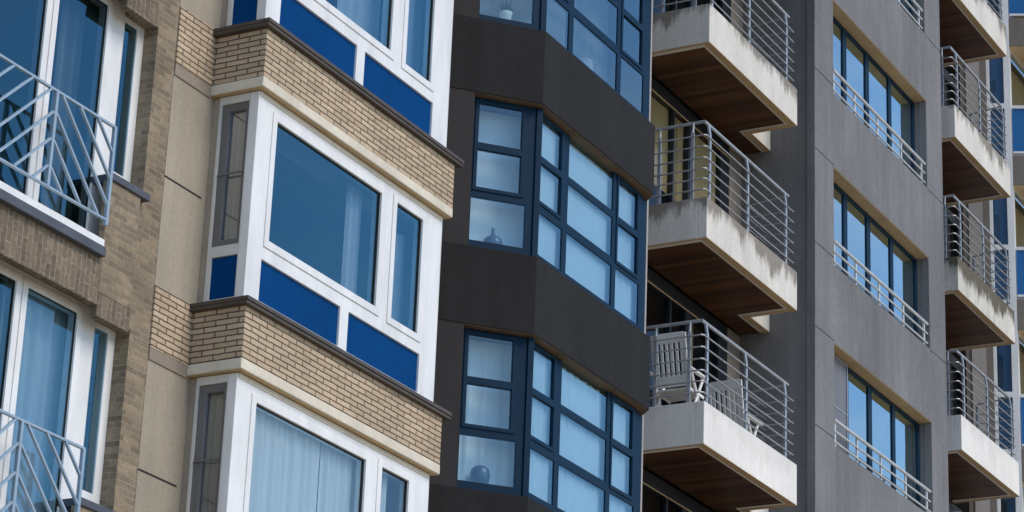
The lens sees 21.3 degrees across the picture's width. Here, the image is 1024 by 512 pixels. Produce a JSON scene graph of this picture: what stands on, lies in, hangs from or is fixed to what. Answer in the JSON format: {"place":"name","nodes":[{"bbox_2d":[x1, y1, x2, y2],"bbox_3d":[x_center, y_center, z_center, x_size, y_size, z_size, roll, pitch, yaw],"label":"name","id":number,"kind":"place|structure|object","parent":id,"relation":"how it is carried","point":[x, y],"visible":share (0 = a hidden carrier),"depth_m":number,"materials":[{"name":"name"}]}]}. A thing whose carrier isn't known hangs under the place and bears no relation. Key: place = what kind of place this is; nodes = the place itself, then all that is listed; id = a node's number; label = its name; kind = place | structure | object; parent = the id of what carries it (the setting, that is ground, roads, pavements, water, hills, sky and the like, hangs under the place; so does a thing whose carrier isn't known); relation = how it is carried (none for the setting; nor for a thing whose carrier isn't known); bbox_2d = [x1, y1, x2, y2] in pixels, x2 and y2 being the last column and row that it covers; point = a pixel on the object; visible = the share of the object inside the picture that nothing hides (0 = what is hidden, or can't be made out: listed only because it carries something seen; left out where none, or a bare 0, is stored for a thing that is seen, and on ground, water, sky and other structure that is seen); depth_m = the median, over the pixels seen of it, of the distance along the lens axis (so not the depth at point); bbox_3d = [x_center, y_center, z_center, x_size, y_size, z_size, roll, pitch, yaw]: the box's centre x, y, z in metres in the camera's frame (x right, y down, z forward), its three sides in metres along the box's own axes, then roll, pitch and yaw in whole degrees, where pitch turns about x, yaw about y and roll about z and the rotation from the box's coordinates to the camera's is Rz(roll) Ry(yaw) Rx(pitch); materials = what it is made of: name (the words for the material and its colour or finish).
{"place":"outdoors","nodes":[
{"label":"outdoors","id":0,"kind":"place"},
{"bbox_2d":[0,0,179,511],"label":"brick building","id":1,"kind":"structure","parent":0,"point":[87,263],"depth_m":23.93,"materials":[{"name":"brown brick"}]},
{"bbox_2d":[0,280,94,511],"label":"curtain","id":2,"kind":"object","parent":1,"relation":"hanging from","point":[41,368],"visible":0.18,"depth_m":23.42,"materials":[{"name":"white fabric"}]},
{"bbox_2d":[0,259,94,511],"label":"window","id":3,"kind":"structure","parent":1,"relation":"in","point":[80,326],"depth_m":23.29,"materials":[{"name":"white glass"}]},
{"bbox_2d":[41,0,85,216],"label":"curtain","id":4,"kind":"object","parent":1,"relation":"hanging from","point":[69,51],"visible":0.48,"depth_m":24.61,"materials":[{"name":"white fabric"}]},
{"bbox_2d":[1,0,125,235],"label":"window","id":5,"kind":"structure","parent":1,"relation":"in","point":[104,92],"depth_m":24.16,"materials":[{"name":"white plastic"}]},
{"bbox_2d":[81,321,115,503],"bbox_3d":[-3.663,1.442,23.778,0.098,1.742,0.308,-9,-24,27],"label":"side window","id":6,"kind":"structure","parent":1,"relation":"in","point":[100,409],"depth_m":23.85,"materials":[{"name":"white glass"}]},
{"bbox_2d":[113,16,144,181],"bbox_3d":[-3.550,-1.330,24.837,0.098,1.742,0.308,-9,-24,27],"label":"side window","id":7,"kind":"structure","parent":1,"relation":"in","point":[129,104],"depth_m":24.93,"materials":[{"name":"white glass"}]},
{"bbox_2d":[428,0,654,511],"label":"dark building","id":8,"kind":"structure","parent":0,"point":[526,300],"depth_m":30.95,"materials":[{"name":"black concrete"}]},
{"bbox_2d":[469,465,489,483],"bbox_3d":[-0.349,2.393,29.537,0.226,0.230,0.226,-9,-24,27],"label":"round pot","id":9,"kind":"object","parent":8,"relation":"on","point":[479,473],"visible":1,"depth_m":29.46,"materials":[{"name":"ceramic"}]},
{"bbox_2d":[458,339,513,486],"bbox_3d":[-0.391,1.793,29.889,0.930,1.820,0.031,9,-22,-18],"label":"curtain","id":10,"kind":"object","parent":8,"relation":"hanging from","point":[485,406],"visible":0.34,"depth_m":29.95,"materials":[{"name":"fabric"}]},
{"bbox_2d":[456,328,527,495],"bbox_3d":[-0.234,1.709,29.662,0.062,1.843,0.780,-43,-49,62],"label":"window","id":11,"kind":"structure","parent":8,"relation":"in","point":[517,385],"depth_m":29.70,"materials":[{"name":"blue metal"}]},
{"bbox_2d":[483,227,502,244],"bbox_3d":[-0.214,-0.201,30.538,0.230,0.252,0.230,-9,-24,27],"label":"bottle vase","id":12,"kind":"object","parent":8,"relation":"on","point":[493,238],"visible":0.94,"depth_m":30.44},
{"bbox_2d":[469,111,523,247],"bbox_3d":[-0.285,-0.794,30.878,0.930,1.820,0.004,9,-22,-18],"label":"curtain","id":13,"kind":"object","parent":8,"relation":"hanging from","point":[501,173],"visible":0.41,"depth_m":30.94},
{"bbox_2d":[468,97,535,254],"bbox_3d":[-0.128,-0.879,30.651,0.062,1.843,0.780,-43,-49,62],"label":"window","id":14,"kind":"structure","parent":8,"relation":"in","point":[526,153],"depth_m":30.69,"materials":[{"name":"blue metal"}]},
{"bbox_2d":[495,0,515,19],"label":"potted plant","id":15,"kind":"object","parent":8,"relation":"on","point":[505,12],"visible":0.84,"depth_m":31.48,"materials":[{"name":"white plant"}]},
{"bbox_2d":[480,0,531,23],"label":"curtain","id":16,"kind":"object","parent":8,"relation":"hanging from","point":[522,12],"depth_m":31.96,"materials":[{"name":"fabric"}]},
{"bbox_2d":[479,0,540,29],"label":"window","id":17,"kind":"structure","parent":8,"relation":"in","point":[535,16],"depth_m":31.41,"materials":[{"name":"blue metal"}]},
{"bbox_2d":[529,350,610,511],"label":"curtain","id":18,"kind":"object","parent":8,"relation":"hanging from","point":[581,447],"visible":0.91,"depth_m":30.89,"materials":[{"name":"white fabric"}]},
{"bbox_2d":[546,0,608,82],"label":"curtain","id":19,"kind":"object","parent":8,"relation":"hanging from","point":[586,44],"visible":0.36,"depth_m":33.87,"materials":[{"name":"white fabric"}]},
{"bbox_2d":[538,122,619,309],"bbox_3d":[0.747,-0.400,31.800,0.006,1.820,2.240,-9,-24,27],"label":"curtain","id":20,"kind":"object","parent":8,"relation":"hanging from","point":[584,267],"visible":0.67,"depth_m":31.91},
{"bbox_2d":[529,343,637,511],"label":"window","id":21,"kind":"structure","parent":8,"relation":"in","point":[550,452],"depth_m":30.99,"materials":[{"name":"blue metal"}]},
{"bbox_2d":[538,115,642,329],"bbox_3d":[0.889,-0.353,31.928,0.062,1.851,2.825,-9,-24,27],"label":"window","id":22,"kind":"structure","parent":8,"relation":"in","point":[558,219],"depth_m":32.16,"materials":[{"name":"blue metal"}]},
{"bbox_2d":[548,0,646,116],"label":"window","id":23,"kind":"structure","parent":8,"relation":"in","point":[621,14],"depth_m":33.42,"materials":[{"name":"blue metal"}]},
{"bbox_2d":[611,402,628,511],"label":"curtain","id":24,"kind":"object","parent":8,"relation":"hanging from","point":[619,481],"visible":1,"depth_m":32.01,"materials":[{"name":"fabric"}]},
{"bbox_2d":[617,186,633,320],"bbox_3d":[1.435,0.090,33.009,0.027,1.820,0.690,-9,-24,27],"label":"curtain","id":25,"kind":"object","parent":8,"relation":"hanging from","point":[625,290],"visible":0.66,"depth_m":32.92,"materials":[{"name":"white fabric"}]},
{"bbox_2d":[622,0,632,102],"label":"curtain","id":26,"kind":"object","parent":8,"relation":"hanging from","point":[626,72],"visible":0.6,"depth_m":34.34,"materials":[{"name":"fabric"}]},
{"bbox_2d":[579,57,592,70],"bbox_3d":[0.852,-2.178,32.852,0.260,0.370,0.260,-9,-24,27],"label":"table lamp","id":27,"kind":"object","parent":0,"point":[588,62],"visible":0.15,"depth_m":32.81,"materials":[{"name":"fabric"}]},
{"bbox_2d":[640,0,1019,511],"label":"concrete building","id":28,"kind":"structure","parent":0,"point":[819,287],"depth_m":39.44,"materials":[{"name":"grey concrete"}]},
{"bbox_2d":[650,96,676,200],"bbox_3d":[1.827,-1.702,37.041,0.007,1.355,1.920,-9,-24,27],"label":"curtain","id":29,"kind":"object","parent":28,"relation":"hanging from","point":[659,115],"visible":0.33,"depth_m":37.45,"materials":[{"name":"beige fabric"}]},
{"bbox_2d":[642,469,712,511],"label":"balcony door","id":30,"kind":"structure","parent":28,"relation":"in","point":[667,494],"depth_m":35.85,"materials":[{"name":"metal"}]},
{"bbox_2d":[650,331,708,406],"bbox_3d":[2.130,1.627,35.200,0.640,1.140,0.615,-9,-24,27],"label":"balcony chair","id":31,"kind":"object","parent":28,"relation":"on","point":[673,378],"visible":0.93,"depth_m":35.09,"materials":[{"name":"white plastic"}]},
{"bbox_2d":[676,119,682,200],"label":"curtain","id":32,"kind":"object","parent":28,"relation":"hanging from","point":[679,167],"visible":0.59,"depth_m":37.91,"materials":[{"name":"beige fabric"}]},
{"bbox_2d":[647,267,726,412],"bbox_3d":[2.072,1.474,36.467,0.112,2.305,3.720,-9,-24,27],"label":"balcony door","id":33,"kind":"structure","parent":28,"relation":"in","point":[688,309],"depth_m":37.17,"materials":[{"name":"metal"}]},
{"bbox_2d":[651,76,729,213],"bbox_3d":[2.179,-1.126,37.460,0.112,2.305,3.720,-9,-24,27],"label":"balcony door","id":34,"kind":"structure","parent":28,"relation":"in","point":[676,109],"depth_m":38.02,"materials":[{"name":"metal"}]},
{"bbox_2d":[690,323,692,401],"bbox_3d":[2.374,1.864,37.316,0.049,2.205,0.450,-9,-24,27],"label":"railing post","id":35,"kind":"object","parent":28,"relation":"hanging from","point":[691,351],"visible":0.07,"depth_m":37.72,"materials":[{"name":"grey metal"}]},
{"bbox_2d":[670,0,730,22],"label":"balcony door","id":36,"kind":"structure","parent":28,"relation":"in","point":[689,3],"depth_m":39.90,"materials":[{"name":"glass"}]},
{"bbox_2d":[694,137,715,202],"bbox_3d":[2.745,-0.649,38.507,0.006,2.205,1.120,-9,-24,27],"label":"curtain","id":37,"kind":"object","parent":28,"relation":"hanging from","point":[701,163],"visible":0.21,"depth_m":38.60,"materials":[{"name":"beige fabric"}]},
{"bbox_2d":[708,379,762,435],"bbox_3d":[2.995,2.318,36.917,0.640,1.140,0.615,-9,-24,27],"label":"balcony chair","id":38,"kind":"object","parent":28,"relation":"on","point":[731,384],"visible":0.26,"depth_m":36.80,"materials":[{"name":"white plastic"}]},
{"bbox_2d":[833,16,914,174],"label":"window","id":39,"kind":"structure","parent":28,"relation":"in","point":[851,61],"depth_m":42.43,"materials":[{"name":"blue glass"}]},
{"bbox_2d":[834,182,917,337],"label":"window","id":40,"kind":"structure","parent":28,"relation":"in","point":[855,229],"depth_m":41.44,"materials":[{"name":"blue glass"}]},
{"bbox_2d":[834,355,919,507],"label":"window","id":41,"kind":"structure","parent":28,"relation":"in","point":[860,407],"depth_m":40.44,"materials":[{"name":"blue glass"}]},
{"bbox_2d":[895,0,912,19],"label":"window","id":42,"kind":"structure","parent":28,"relation":"in","point":[903,2],"depth_m":44.52,"materials":[{"name":"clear glass"}]},
{"bbox_2d":[943,68,955,105],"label":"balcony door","id":43,"kind":"structure","parent":28,"relation":"in","point":[946,79],"depth_m":49.16,"materials":[{"name":"glass"}]},
{"bbox_2d":[946,208,959,257],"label":"balcony door","id":44,"kind":"structure","parent":28,"relation":"in","point":[952,219],"depth_m":48.18,"materials":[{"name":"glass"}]},
{"bbox_2d":[946,349,962,415],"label":"balcony door","id":45,"kind":"structure","parent":28,"relation":"in","point":[952,366],"depth_m":47.17,"materials":[{"name":"glass"}]},
{"bbox_2d":[949,501,962,511],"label":"balcony door","id":46,"kind":"structure","parent":28,"relation":"in","point":[952,508],"depth_m":45.96,"materials":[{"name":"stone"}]},
{"bbox_2d":[943,0,1023,511],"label":"glass balcony building","id":47,"kind":"structure","parent":0,"point":[984,360],"depth_m":48.41,"materials":[{"name":"concrete"}]},
{"bbox_2d":[989,57,1004,155],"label":"curtain","id":48,"kind":"object","parent":47,"relation":"hanging from","point":[996,75],"visible":0.26,"depth_m":49.52,"materials":[{"name":"white fabric"}]},
{"bbox_2d":[985,0,1008,45],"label":"window","id":49,"kind":"structure","parent":47,"relation":"in","point":[1004,7],"depth_m":49.87,"materials":[{"name":"white glass"}]},
{"bbox_2d":[985,46,1012,184],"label":"window","id":50,"kind":"structure","parent":47,"relation":"in","point":[1006,106],"depth_m":49.24,"materials":[{"name":"blue glass"}]},
{"bbox_2d":[993,198,1008,299],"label":"curtain","id":51,"kind":"object","parent":47,"relation":"hanging from","point":[1000,220],"visible":0.33,"depth_m":48.53,"materials":[{"name":"blue fabric"}]},
{"bbox_2d":[989,185,1016,328],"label":"window","id":52,"kind":"structure","parent":47,"relation":"in","point":[1010,247],"depth_m":48.25,"materials":[{"name":"blue glass"}]},
{"bbox_2d":[997,345,1013,448],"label":"curtain","id":53,"kind":"object","parent":47,"relation":"hanging from","point":[1004,379],"visible":0.4,"depth_m":47.53,"materials":[{"name":"fabric"}]},
{"bbox_2d":[993,329,1021,479],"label":"window","id":54,"kind":"structure","parent":47,"relation":"in","point":[1015,397],"depth_m":47.26,"materials":[{"name":"blue glass"}]},
{"bbox_2d":[997,480,1022,511],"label":"window","id":55,"kind":"structure","parent":47,"relation":"in","point":[1018,500],"depth_m":46.60,"materials":[{"name":"white glass"}]},
{"bbox_2d":[1009,48,1023,155],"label":"front window","id":56,"kind":"structure","parent":47,"relation":"in","point":[1012,56],"depth_m":49.72,"materials":[{"name":"white plastic"}]},
{"bbox_2d":[1011,70,1023,155],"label":"curtain","id":57,"kind":"object","parent":47,"relation":"hanging from","point":[1017,85],"visible":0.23,"depth_m":50.57,"materials":[{"name":"beige fabric"}]},
{"bbox_2d":[1013,187,1023,298],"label":"front window","id":58,"kind":"structure","parent":47,"relation":"in","point":[1016,194],"depth_m":48.63,"materials":[{"name":"white plastic"}]},
{"bbox_2d":[1015,207,1023,298],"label":"curtain","id":59,"kind":"object","parent":47,"relation":"hanging from","point":[1019,217],"visible":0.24,"depth_m":49.51,"materials":[{"name":"yellow fabric"}]},
{"bbox_2d":[1018,332,1023,448],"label":"front window","id":60,"kind":"structure","parent":47,"relation":"in","point":[1020,338],"depth_m":47.54,"materials":[{"name":"white glass"}]},
{"bbox_2d":[1019,349,1023,393],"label":"curtain","id":61,"kind":"object","parent":47,"relation":"hanging from","point":[1021,353],"visible":0.24,"depth_m":48.43,"materials":[{"name":"yellow fabric"}]},
{"bbox_2d":[1022,482,1023,511],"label":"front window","id":62,"kind":"structure","parent":47,"relation":"in","point":[1022,482],"depth_m":46.73,"materials":[{"name":"white glass"}]},
{"bbox_2d":[1011,59,1023,345],"label":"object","id":63,"kind":"structure","parent":0,"point":[1012,62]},
{"label":"ground","id":64,"kind":"structure","parent":0,"visible":0},
{"bbox_2d":[134,0,463,511],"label":"bay window building","id":65,"kind":"structure","parent":64,"relation":"on","point":[265,311],"depth_m":26.03,"materials":[{"name":"beige brick"}]},
{"bbox_2d":[190,383,226,511],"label":"side window","id":66,"kind":"structure","parent":65,"relation":"in","point":[205,391],"depth_m":24.54,"materials":[{"name":"grey metal"}]},
{"bbox_2d":[200,393,223,511],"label":"curtain","id":67,"kind":"object","parent":65,"relation":"hanging from","point":[211,452],"visible":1,"depth_m":24.57,"materials":[{"name":"grey fabric"}]},
{"bbox_2d":[212,101,249,246],"bbox_3d":[-2.615,-0.761,25.466,0.310,1.444,0.072,-9,-24,27],"label":"side window","id":68,"kind":"structure","parent":65,"relation":"in","point":[231,111],"depth_m":25.48,"materials":[{"name":"grey glass"}]},
{"bbox_2d":[223,111,245,239],"bbox_3d":[-2.630,-0.696,25.526,0.380,1.500,0.036,-9,-24,27],"label":"curtain","id":69,"kind":"object","parent":65,"relation":"hanging from","point":[234,180],"visible":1,"depth_m":25.53,"materials":[{"name":"grey fabric"}]},
{"bbox_2d":[248,409,320,511],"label":"curtain","id":70,"kind":"object","parent":65,"relation":"hanging from","point":[285,468],"visible":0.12,"depth_m":25.33,"materials":[{"name":"white fabric"}]},
{"bbox_2d":[218,373,428,511],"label":"window","id":71,"kind":"structure","parent":65,"relation":"in","point":[243,398],"depth_m":25.24,"materials":[{"name":"white plastic"}]},
{"bbox_2d":[317,443,356,511],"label":"curtain","id":72,"kind":"object","parent":65,"relation":"hanging from","point":[337,481],"visible":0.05,"depth_m":26.16,"materials":[{"name":"fabric"}]},
{"bbox_2d":[235,91,441,401],"bbox_3d":[-1.628,0.009,26.675,0.111,2.100,3.485,-9,-24,27],"label":"window","id":73,"kind":"structure","parent":65,"relation":"in","point":[366,330],"depth_m":26.59,"materials":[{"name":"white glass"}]},
{"bbox_2d":[341,181,362,293],"bbox_3d":[-1.607,0.233,27.064,0.050,2.020,0.260,-9,-24,27],"label":"curtain","id":74,"kind":"object","parent":65,"relation":"hanging from","point":[351,238],"visible":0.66,"depth_m":27.21,"materials":[{"name":"white fabric"}]},
{"bbox_2d":[257,0,452,146],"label":"window","id":75,"kind":"structure","parent":65,"relation":"in","point":[382,69],"depth_m":27.99,"materials":[{"name":"white glass"}]},
{"bbox_2d":[337,0,380,40],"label":"curtain","id":76,"kind":"object","parent":65,"relation":"hanging from","point":[364,15],"visible":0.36,"depth_m":28.19,"materials":[{"name":"fabric"}]},
{"bbox_2d":[380,473,386,511],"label":"curtain","id":77,"kind":"object","parent":65,"relation":"hanging from","point":[383,494],"visible":0.17,"depth_m":26.91,"materials":[{"name":"white fabric"}]},
{"bbox_2d":[391,232,405,322],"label":"curtain","id":78,"kind":"object","parent":65,"relation":"hanging from","point":[398,278],"visible":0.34,"depth_m":27.99,"materials":[{"name":"white fabric"}]},
{"bbox_2d":[380,0,422,73],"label":"curtain","id":79,"kind":"object","parent":65,"relation":"hanging from","point":[414,35],"visible":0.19,"depth_m":29.04,"materials":[{"name":"white fabric"}]}
]}

